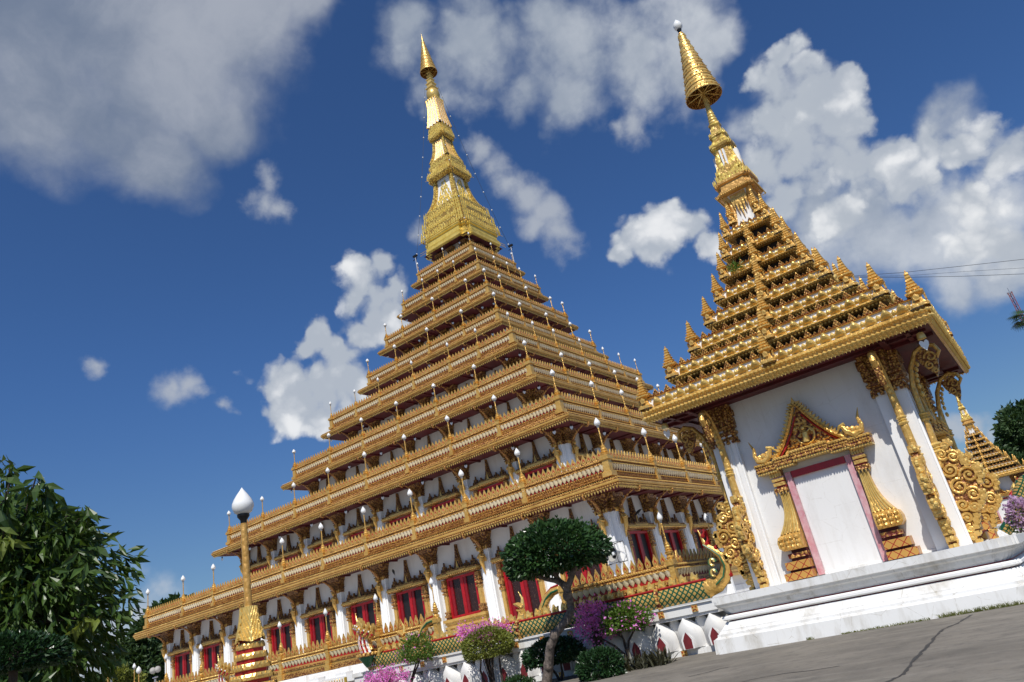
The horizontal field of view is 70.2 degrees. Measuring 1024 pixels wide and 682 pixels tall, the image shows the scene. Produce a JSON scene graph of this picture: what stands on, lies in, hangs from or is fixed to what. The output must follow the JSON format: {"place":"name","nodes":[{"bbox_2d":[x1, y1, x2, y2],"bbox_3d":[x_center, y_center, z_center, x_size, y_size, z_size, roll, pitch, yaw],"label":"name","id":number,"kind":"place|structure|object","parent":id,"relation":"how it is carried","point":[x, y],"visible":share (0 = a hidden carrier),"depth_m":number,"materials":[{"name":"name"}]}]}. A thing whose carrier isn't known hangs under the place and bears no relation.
{"place":"outdoors","nodes":[
{"label":"outdoors","id":0,"kind":"place"},
{"bbox_2d":[0,0,1023,681],"label":"sky","id":1,"kind":"structure","parent":0,"point":[210,210],"materials":[{"name":"blue"}]},
{"bbox_2d":[536,604,1023,681],"bbox_3d":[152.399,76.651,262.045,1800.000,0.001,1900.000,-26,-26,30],"label":"ground","id":2,"kind":"structure","parent":0,"point":[984,646],"depth_m":14.16,"materials":[{"name":"concrete"}]},
{"bbox_2d":[0,628,74,681],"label":"topiary tree","id":3,"kind":"object","parent":2,"relation":"on","point":[58,648],"visible":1,"depth_m":7.00,"materials":[{"name":"green plant"}]},
{"bbox_2d":[0,455,149,681],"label":"mango tree","id":4,"kind":"object","parent":2,"relation":"on","point":[52,552],"visible":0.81,"depth_m":10.52,"materials":[{"name":"green plant"}]},
{"bbox_2d":[100,661,147,681],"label":"broadleaf tree","id":5,"kind":"object","parent":2,"relation":"on","point":[124,674],"visible":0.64,"depth_m":85.69,"materials":[{"name":"green plant"}]},
{"bbox_2d":[109,592,193,681],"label":"broadleaf tree","id":6,"kind":"object","parent":2,"relation":"on","point":[146,656],"visible":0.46,"depth_m":96.56,"materials":[{"name":"green plant"}]},
{"bbox_2d":[150,666,160,681],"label":"twin lamp","id":7,"kind":"object","parent":2,"relation":"on","point":[157,669],"visible":1,"depth_m":49.86,"materials":[{"name":"glass"}]},
{"bbox_2d":[229,488,277,681],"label":"lotus lamp","id":8,"kind":"object","parent":2,"relation":"on","point":[252,663],"visible":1,"depth_m":13.98,"materials":[{"name":"gold metal"}]},
{"bbox_2d":[360,663,420,681],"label":"bougainvillea","id":9,"kind":"object","parent":2,"relation":"on","point":[390,676],"visible":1,"depth_m":28.23,"materials":[{"name":"pink plant"}]},
{"bbox_2d":[393,630,437,681],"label":"tree","id":10,"kind":"object","parent":2,"relation":"on","point":[409,659],"visible":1,"depth_m":28.43,"materials":[{"name":"green plant"}]},
{"bbox_2d":[455,616,513,681],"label":"bougainvillea","id":11,"kind":"object","parent":2,"relation":"on","point":[486,660],"visible":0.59,"depth_m":27.16,"materials":[{"name":"pink plant"}]},
{"bbox_2d":[459,625,515,681],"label":"clipped bush","id":12,"kind":"object","parent":2,"relation":"on","point":[468,654],"visible":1,"depth_m":26.37,"materials":[{"name":"green plant"}]},
{"bbox_2d":[503,673,535,681],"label":"dark bush","id":13,"kind":"object","parent":2,"relation":"on","point":[517,678],"visible":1,"depth_m":23.68,"materials":[{"name":"green plant"}]},
{"bbox_2d":[308,590,748,681],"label":"terrace","id":14,"kind":"structure","parent":2,"relation":"on","point":[693,628],"depth_m":24.93,"materials":[{"name":"white paint"}]},
{"bbox_2d":[215,657,230,681],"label":"naga statue","id":15,"kind":"object","parent":14,"relation":"on","point":[223,669],"visible":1,"depth_m":36.47,"materials":[{"name":"gold paint"}]},
{"bbox_2d":[156,611,441,681],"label":"terrace balustrade","id":16,"kind":"object","parent":14,"relation":"on","point":[329,655],"visible":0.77,"depth_m":33.56,"materials":[{"name":"gold metal"}]},
{"bbox_2d":[164,654,169,680],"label":"railing lamp","id":17,"kind":"object","parent":16,"relation":"attached to","point":[166,674],"visible":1,"depth_m":41.02,"materials":[{"name":"gold metal"}]},
{"bbox_2d":[198,644,204,672],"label":"railing lamp","id":18,"kind":"object","parent":16,"relation":"attached to","point":[201,665],"visible":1,"depth_m":39.17,"materials":[{"name":"gold metal"}]},
{"bbox_2d":[278,621,283,651],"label":"railing lamp","id":19,"kind":"object","parent":16,"relation":"attached to","point":[281,648],"visible":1,"depth_m":35.66,"materials":[{"name":"gold metal"}]},
{"bbox_2d":[323,609,331,640],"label":"railing lamp","id":20,"kind":"object","parent":16,"relation":"attached to","point":[327,634],"visible":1,"depth_m":33.90,"materials":[{"name":"gold metal"}]},
{"bbox_2d":[373,594,382,627],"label":"railing lamp","id":21,"kind":"object","parent":16,"relation":"attached to","point":[378,622],"visible":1,"depth_m":32.16,"materials":[{"name":"gold metal"}]},
{"bbox_2d":[397,615,439,642],"bbox_3d":[-3.900,12.360,30.457,2.414,1.517,0.314,-26,-26,30],"label":"naga statue","id":22,"kind":"object","parent":16,"relation":"attached to","point":[426,624],"visible":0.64,"depth_m":30.29,"materials":[{"name":"gold metal"}]},
{"bbox_2d":[429,578,439,612],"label":"railing lamp","id":23,"kind":"object","parent":16,"relation":"attached to","point":[435,608],"visible":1,"depth_m":30.39,"materials":[{"name":"gold metal"}]},
{"bbox_2d":[133,35,750,681],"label":"stupa tower","id":24,"kind":"structure","parent":14,"relation":"on","point":[449,543],"depth_m":56.52,"materials":[{"name":"gold paint"}]},
{"bbox_2d":[144,589,149,614],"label":"railing lamp","id":25,"kind":"object","parent":24,"relation":"on","point":[147,608],"visible":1,"depth_m":64.97,"materials":[{"name":"gold metal"}]},
{"bbox_2d":[167,630,191,680],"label":"window","id":26,"kind":"structure","parent":24,"relation":"in","point":[181,664],"depth_m":62.21,"materials":[{"name":"red wood"}]},
{"bbox_2d":[180,576,184,602],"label":"railing lamp","id":27,"kind":"object","parent":24,"relation":"on","point":[183,594],"visible":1,"depth_m":62.09,"materials":[{"name":"gold metal"}]},
{"bbox_2d":[196,620,223,675],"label":"window","id":28,"kind":"structure","parent":24,"relation":"in","point":[209,655],"depth_m":59.93,"materials":[{"name":"red wood"}]},
{"bbox_2d":[210,564,215,591],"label":"railing lamp","id":29,"kind":"object","parent":24,"relation":"on","point":[213,567],"visible":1,"depth_m":59.76,"materials":[{"name":"gold metal"}]},
{"bbox_2d":[228,625,239,665],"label":"window","id":30,"kind":"structure","parent":24,"relation":"in","point":[233,636],"depth_m":58.03,"materials":[{"name":"gold metal"}]},
{"bbox_2d":[250,546,268,574],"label":"window","id":31,"kind":"structure","parent":24,"relation":"in","point":[260,562],"depth_m":65.89,"materials":[{"name":"gold metal"}]},
{"bbox_2d":[260,496,264,518],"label":"railing lamp","id":32,"kind":"object","parent":24,"relation":"on","point":[262,513],"visible":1,"depth_m":65.93,"materials":[{"name":"gold metal"}]},
{"bbox_2d":[263,599,295,660],"bbox_3d":[-17.522,22.214,55.001,3.480,5.180,0.665,-26,-26,30],"label":"window","id":33,"kind":"structure","parent":24,"relation":"in","point":[288,635],"depth_m":55.24,"materials":[{"name":"red wood"}]},
{"bbox_2d":[279,538,285,567],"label":"railing lamp","id":34,"kind":"object","parent":24,"relation":"on","point":[283,562],"visible":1,"depth_m":55.00,"materials":[{"name":"gold metal"}]},
{"bbox_2d":[274,535,301,565],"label":"window","id":35,"kind":"structure","parent":24,"relation":"in","point":[290,551],"depth_m":63.65,"materials":[{"name":"gold metal"}]},
{"bbox_2d":[292,482,296,504],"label":"railing lamp","id":36,"kind":"object","parent":24,"relation":"on","point":[294,499],"visible":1,"depth_m":63.58,"materials":[{"name":"gold metal"}]},
{"bbox_2d":[300,587,337,651],"bbox_3d":[-13.946,20.502,52.670,3.480,5.180,0.665,-26,-26,30],"label":"window","id":37,"kind":"structure","parent":24,"relation":"in","point":[315,626],"depth_m":52.89,"materials":[{"name":"red wood"}]},
{"bbox_2d":[318,523,324,554],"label":"railing lamp","id":38,"kind":"object","parent":24,"relation":"on","point":[322,548],"visible":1,"depth_m":52.68,"materials":[{"name":"gold metal"}]},
{"bbox_2d":[307,522,337,554],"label":"window","id":39,"kind":"structure","parent":24,"relation":"in","point":[330,539],"depth_m":61.23,"materials":[{"name":"gold metal"}]},
{"bbox_2d":[326,467,331,490],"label":"railing lamp","id":40,"kind":"object","parent":24,"relation":"on","point":[329,486],"visible":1,"depth_m":61.25,"materials":[{"name":"gold metal"}]},
{"bbox_2d":[342,508,374,541],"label":"window","id":41,"kind":"structure","parent":24,"relation":"in","point":[352,531],"depth_m":59.06,"materials":[{"name":"gold metal"}]},
{"bbox_2d":[341,574,382,639],"bbox_3d":[-10.369,18.789,50.338,3.480,5.180,0.665,-26,-26,30],"label":"window","id":42,"kind":"structure","parent":24,"relation":"in","point":[367,611],"depth_m":50.60,"materials":[{"name":"red wood"}]},
{"bbox_2d":[361,507,368,539],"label":"railing lamp","id":43,"kind":"object","parent":24,"relation":"on","point":[365,533],"visible":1,"depth_m":50.40,"materials":[{"name":"gold metal"}]},
{"bbox_2d":[362,452,368,475],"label":"railing lamp","id":44,"kind":"object","parent":24,"relation":"on","point":[364,454],"visible":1,"depth_m":58.87,"materials":[{"name":"gold metal"}]},
{"bbox_2d":[381,493,415,527],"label":"window","id":45,"kind":"structure","parent":24,"relation":"in","point":[392,517],"depth_m":56.72,"materials":[{"name":"gold metal"}]},
{"bbox_2d":[402,434,408,459],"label":"railing lamp","id":46,"kind":"object","parent":24,"relation":"on","point":[406,454],"visible":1,"depth_m":56.50,"materials":[{"name":"gold metal"}]},
{"bbox_2d":[386,560,430,628],"bbox_3d":[-6.793,17.077,48.006,3.480,5.180,0.665,-26,-26,30],"label":"window","id":47,"kind":"structure","parent":24,"relation":"in","point":[415,601],"depth_m":48.16,"materials":[{"name":"red wood"}]},
{"bbox_2d":[407,489,415,522],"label":"railing lamp","id":48,"kind":"object","parent":24,"relation":"on","point":[409,494],"visible":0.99,"depth_m":48.08,"materials":[{"name":"gold metal"}]},
{"bbox_2d":[416,97,424,259],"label":"string light","id":49,"kind":"object","parent":24,"relation":"hanging from","point":[421,177],"visible":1,"depth_m":86.97,"materials":[{"name":"black metal"}]},
{"bbox_2d":[431,383,438,403],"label":"railing lamp","id":50,"kind":"object","parent":24,"relation":"attached to","point":[435,398],"visible":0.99,"depth_m":61.92,"materials":[{"name":"gold metal"}]},
{"bbox_2d":[423,477,460,513],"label":"window","id":51,"kind":"structure","parent":24,"relation":"in","point":[443,496],"depth_m":54.32,"materials":[{"name":"gold metal"}]},
{"bbox_2d":[445,415,452,441],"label":"railing lamp","id":52,"kind":"object","parent":24,"relation":"on","point":[449,438],"visible":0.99,"depth_m":54.23,"materials":[{"name":"gold metal"}]},
{"bbox_2d":[436,544,489,634],"bbox_3d":[-3.216,15.365,45.675,3.480,5.180,0.665,-26,-26,30],"label":"window","id":53,"kind":"structure","parent":24,"relation":"in","point":[464,597],"depth_m":45.59,"materials":[{"name":"paint"}]},
{"bbox_2d":[458,469,470,504],"bbox_3d":[-3.072,9.169,45.908,0.560,2.248,0.533,-26,-26,30],"label":"railing lamp","id":54,"kind":"object","parent":24,"relation":"on","point":[464,498],"visible":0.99,"depth_m":45.70,"materials":[{"name":"gold metal"}]},
{"bbox_2d":[438,87,512,252],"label":"string light","id":55,"kind":"object","parent":24,"relation":"hanging from","point":[475,174],"visible":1,"depth_m":87.82,"materials":[{"name":"black metal"}]},
{"bbox_2d":[472,364,479,385],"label":"railing lamp","id":56,"kind":"object","parent":24,"relation":"attached to","point":[476,380],"visible":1,"depth_m":59.60,"materials":[{"name":"gold metal"}]},
{"bbox_2d":[469,459,509,497],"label":"window","id":57,"kind":"structure","parent":24,"relation":"in","point":[489,479],"depth_m":51.96,"materials":[{"name":"gold metal"}]},
{"bbox_2d":[492,395,499,421],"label":"railing lamp","id":58,"kind":"object","parent":24,"relation":"on","point":[497,416],"visible":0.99,"depth_m":51.82,"materials":[{"name":"gold metal"}]},
{"bbox_2d":[514,448,525,484],"bbox_3d":[0.466,7.475,43.602,0.560,2.248,0.533,-26,-26,30],"label":"railing lamp","id":59,"kind":"object","parent":24,"relation":"on","point":[521,476],"visible":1,"depth_m":43.39,"materials":[{"name":"gold metal"}]},
{"bbox_2d":[490,526,550,622],"bbox_3d":[0.432,14.093,43.179,3.380,6.230,0.665,-26,-26,30],"label":"door","id":60,"kind":"structure","parent":24,"relation":"in","point":[532,593],"depth_m":43.29,"materials":[{"name":"paint"}]},
{"bbox_2d":[522,340,531,361],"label":"railing lamp","id":61,"kind":"object","parent":24,"relation":"attached to","point":[524,343],"visible":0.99,"depth_m":56.92,"materials":[{"name":"gold metal"}]},
{"bbox_2d":[515,441,556,478],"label":"window","id":62,"kind":"structure","parent":24,"relation":"in","point":[550,461],"depth_m":49.77,"materials":[{"name":"gold metal"}]},
{"bbox_2d":[550,369,561,396],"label":"railing lamp","id":63,"kind":"object","parent":24,"relation":"on","point":[556,392],"visible":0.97,"depth_m":49.25,"materials":[{"name":"gold metal"}]},
{"bbox_2d":[559,508,608,595],"bbox_3d":[3.762,12.024,41.125,3.480,5.180,0.665,-26,-26,30],"label":"window","id":64,"kind":"structure","parent":24,"relation":"in","point":[592,570],"depth_m":40.81,"materials":[{"name":"paint"}]},
{"bbox_2d":[578,433,597,464],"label":"window","id":65,"kind":"structure","parent":24,"relation":"in","point":[583,451],"depth_m":50.63,"materials":[{"name":"gold metal"}]},
{"bbox_2d":[589,380,600,405],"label":"railing lamp","id":66,"kind":"object","parent":24,"relation":"attached to","point":[591,383],"visible":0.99,"depth_m":53.43,"materials":[{"name":"gold metal"}]},
{"bbox_2d":[594,418,609,456],"bbox_3d":[4.936,5.335,40.687,0.560,2.248,0.533,-26,-26,30],"label":"railing lamp","id":67,"kind":"object","parent":24,"relation":"on","point":[604,450],"visible":0.98,"depth_m":40.44,"materials":[{"name":"gold metal"}]},
{"bbox_2d":[609,439,615,451],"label":"window","id":68,"kind":"structure","parent":24,"relation":"in","point":[612,446],"depth_m":54.28,"materials":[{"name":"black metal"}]},
{"bbox_2d":[606,541,628,569],"bbox_3d":[5.676,11.687,39.339,0.883,1.544,1.071,4,-27,-34],"label":"loudspeaker","id":69,"kind":"object","parent":24,"relation":"attached to","point":[613,557],"visible":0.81,"depth_m":39.27,"materials":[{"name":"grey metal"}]},
{"bbox_2d":[619,389,630,412],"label":"railing lamp","id":70,"kind":"object","parent":24,"relation":"attached to","point":[621,392],"visible":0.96,"depth_m":56.97,"materials":[{"name":"gold metal"}]},
{"bbox_2d":[627,497,660,570],"bbox_3d":[7.488,11.534,41.859,0.665,5.180,3.480,-26,-26,30],"label":"window","id":71,"kind":"structure","parent":24,"relation":"in","point":[642,544],"depth_m":42.27,"materials":[{"name":"red wood"}]},
{"bbox_2d":[641,428,656,461],"bbox_3d":[8.379,6.435,45.160,0.560,2.248,0.533,-26,-26,30],"label":"railing lamp","id":72,"kind":"object","parent":24,"relation":"attached to","point":[644,433],"visible":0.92,"depth_m":45.03,"materials":[{"name":"gold metal"}]},
{"bbox_2d":[660,499,686,554],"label":"window","id":73,"kind":"structure","parent":24,"relation":"in","point":[675,538],"depth_m":45.87,"materials":[{"name":"red wood"}]},
{"bbox_2d":[672,434,686,465],"bbox_3d":[11.103,7.306,48.699,0.560,2.248,0.533,-26,-26,30],"label":"railing lamp","id":74,"kind":"object","parent":24,"relation":"attached to","point":[674,438],"visible":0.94,"depth_m":48.61,"materials":[{"name":"gold metal"}]},
{"bbox_2d":[688,501,713,552],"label":"window","id":75,"kind":"structure","parent":24,"relation":"in","point":[700,524],"depth_m":49.22,"materials":[{"name":"red wood"}]},
{"bbox_2d":[699,443,713,469],"bbox_3d":[13.857,8.186,52.276,0.560,2.248,0.533,-26,-26,30],"label":"railing lamp","id":76,"kind":"object","parent":24,"relation":"attached to","point":[708,464],"visible":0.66,"depth_m":51.96,"materials":[{"name":"gold metal"}]},
{"bbox_2d":[716,502,740,575],"bbox_3d":[15.615,14.131,52.417,0.665,5.180,3.480,-26,-26,30],"label":"window","id":77,"kind":"structure","parent":24,"relation":"in","point":[734,570],"depth_m":50.86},
{"bbox_2d":[366,529,732,670],"bbox_3d":[0.227,10.119,27.442,17.306,2.275,0.637,-26,-26,30],"label":"naga balustrade","id":78,"kind":"object","parent":14,"relation":"on","point":[673,593],"visible":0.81,"depth_m":25.21,"materials":[{"name":"gold paint"}]},
{"bbox_2d":[352,613,376,666],"bbox_3d":[-6.317,12.806,31.344,0.943,2.264,1.378,-5,-23,-17],"label":"naga statue","id":79,"kind":"object","parent":78,"relation":"on","point":[365,632],"visible":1,"depth_m":31.07,"materials":[{"name":"gold paint"}]},
{"bbox_2d":[558,548,730,606],"bbox_3d":[4.934,8.989,27.248,4.840,1.406,4.510,-26,-26,30],"label":"terrace balustrade","id":80,"kind":"object","parent":14,"relation":"on","point":[673,566],"visible":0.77,"depth_m":25.62,"materials":[{"name":"gold metal"}]},
{"bbox_2d":[513,584,559,618],"bbox_3d":[1.076,9.977,27.213,2.414,1.517,0.314,-26,-26,30],"label":"naga statue","id":81,"kind":"object","parent":80,"relation":"attached to","point":[550,594],"visible":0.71,"depth_m":27.07,"materials":[{"name":"gold metal"}]},
{"bbox_2d":[657,512,673,554],"bbox_3d":[5.207,6.573,25.003,0.302,1.426,0.288,-26,-26,30],"label":"railing lamp","id":82,"kind":"object","parent":80,"relation":"attached to","point":[668,550],"visible":1,"depth_m":24.84,"materials":[{"name":"gold metal"}]},
{"bbox_2d":[704,513,718,548],"bbox_3d":[7.662,7.358,28.192,0.302,1.426,0.288,-26,-26,30],"label":"railing lamp","id":83,"kind":"object","parent":80,"relation":"attached to","point":[706,518],"visible":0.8,"depth_m":28.20,"materials":[{"name":"gold metal"}]},
{"bbox_2d":[520,635,587,680],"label":"dark bush","id":84,"kind":"object","parent":2,"relation":"on","point":[569,649],"visible":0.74,"depth_m":24.36,"materials":[{"name":"green plant"}]},
{"bbox_2d":[499,515,613,681],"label":"topiary tree","id":85,"kind":"object","parent":2,"relation":"on","point":[526,549],"visible":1,"depth_m":23.36,"materials":[{"name":"green plant"}]},
{"bbox_2d":[569,594,616,658],"bbox_3d":[2.900,9.819,24.545,1.603,2.541,1.705,7,-28,-39],"label":"bougainvillea","id":86,"kind":"object","parent":2,"relation":"on","point":[591,620],"visible":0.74,"depth_m":24.54,"materials":[{"name":"purple plant"}]},
{"bbox_2d":[574,645,627,681],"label":"dark bush","id":87,"kind":"object","parent":2,"relation":"on","point":[587,661],"visible":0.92,"depth_m":21.58,"materials":[{"name":"green plant"}]},
{"bbox_2d":[595,599,655,658],"bbox_3d":[3.848,9.486,23.646,1.898,2.136,1.738,-8,-22,-10],"label":"tree","id":88,"kind":"object","parent":2,"relation":"on","point":[610,623],"visible":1,"depth_m":23.61,"materials":[{"name":"green plant"}]},
{"bbox_2d":[599,645,683,670],"bbox_3d":[3.850,9.786,22.595,3.084,0.678,1.922,-26,-26,30],"label":"bladed plant","id":89,"kind":"object","parent":2,"relation":"on","point":[644,660],"visible":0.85,"depth_m":22.13,"materials":[{"name":"green plant"}]},
{"bbox_2d":[636,20,1023,654],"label":"pavilion","id":90,"kind":"structure","parent":2,"relation":"on","point":[858,491],"depth_m":21.62,"materials":[{"name":"white paint"}]},
{"bbox_2d":[662,420,669,438],"bbox_3d":[5.036,2.891,23.854,0.222,0.660,0.222,-22,-24,24],"label":"wind bell","id":91,"kind":"object","parent":90,"relation":"hanging from","point":[665,426],"visible":1,"depth_m":23.80,"materials":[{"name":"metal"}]},
{"bbox_2d":[726,259,742,275],"bbox_3d":[7.974,-2.700,26.035,0.646,0.665,0.819,-26,-26,30],"label":"roof weed","id":92,"kind":"object","parent":90,"relation":"on","point":[736,266],"visible":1,"depth_m":25.99,"materials":[{"name":"green plant"}]},
{"bbox_2d":[748,398,921,581],"bbox_3d":[9.133,4.087,21.566,3.680,5.150,0.597,-26,-26,30],"label":"door","id":93,"kind":"structure","parent":90,"relation":"in","point":[845,527],"depth_m":21.39,"materials":[{"name":"white paint"}]},
{"bbox_2d":[916,328,928,349],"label":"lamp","id":94,"kind":"object","parent":90,"relation":"hanging from","point":[922,336],"visible":1,"depth_m":19.80,"materials":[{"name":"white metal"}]},
{"bbox_2d":[910,377,998,539],"bbox_3d":[13.337,3.507,22.328,0.597,5.150,3.680,-26,-26,30],"label":"door","id":95,"kind":"structure","parent":90,"relation":"in","point":[940,429],"depth_m":22.27,"materials":[{"name":"paint"}]},
{"bbox_2d":[805,600,1023,639],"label":"weeds","id":96,"kind":"object","parent":2,"relation":"on","point":[983,608],"visible":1,"depth_m":17.82,"materials":[{"name":"green plant"}]},
{"bbox_2d":[885,614,972,681],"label":"road crack","id":97,"kind":"object","parent":2,"relation":"on","point":[920,653],"visible":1,"depth_m":12.50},
{"bbox_2d":[990,399,1023,462],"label":"broadleaf tree","id":98,"kind":"object","parent":2,"relation":"on","point":[1008,428],"visible":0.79,"depth_m":150.19,"materials":[{"name":"green plant"}]},
{"bbox_2d":[993,442,1023,464],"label":"broadleaf tree","id":99,"kind":"object","parent":2,"relation":"on","point":[1010,452],"visible":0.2,"depth_m":142.73,"materials":[{"name":"green plant"}]},
{"bbox_2d":[999,474,1023,534],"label":"naga statue","id":100,"kind":"object","parent":2,"relation":"on","point":[1017,486],"visible":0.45,"depth_m":30.61,"materials":[{"name":"gold metal"}]},
{"bbox_2d":[1002,494,1023,533],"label":"bougainvillea","id":101,"kind":"object","parent":2,"relation":"on","point":[1012,513],"visible":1,"depth_m":27.34,"materials":[{"name":"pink plant"}]},
{"bbox_2d":[1007,310,1023,330],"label":"fan palm","id":102,"kind":"object","parent":2,"relation":"on","point":[1017,325],"visible":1,"depth_m":52.34,"materials":[{"name":"green plant"}]},
{"bbox_2d":[1007,288,1023,320],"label":"radio mast","id":103,"kind":"object","parent":2,"relation":"on","point":[1010,292],"visible":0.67,"depth_m":143.86,"materials":[{"name":"grey metal"}]},
{"bbox_2d":[857,259,1022,275],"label":"power line","id":104,"kind":"object","parent":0,"point":[949,267],"visible":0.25,"depth_m":133.75,"materials":[{"name":"black metal"}]},
{"bbox_2d":[948,392,1023,536],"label":"pavilion","id":105,"kind":"structure","parent":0,"point":[1006,469],"depth_m":81.17,"materials":[{"name":"gold paint"}]},
{"bbox_2d":[995,487,1016,523],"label":"door","id":106,"kind":"structure","parent":105,"relation":"in","point":[1003,493],"depth_m":79.57,"materials":[{"name":"white paint"}]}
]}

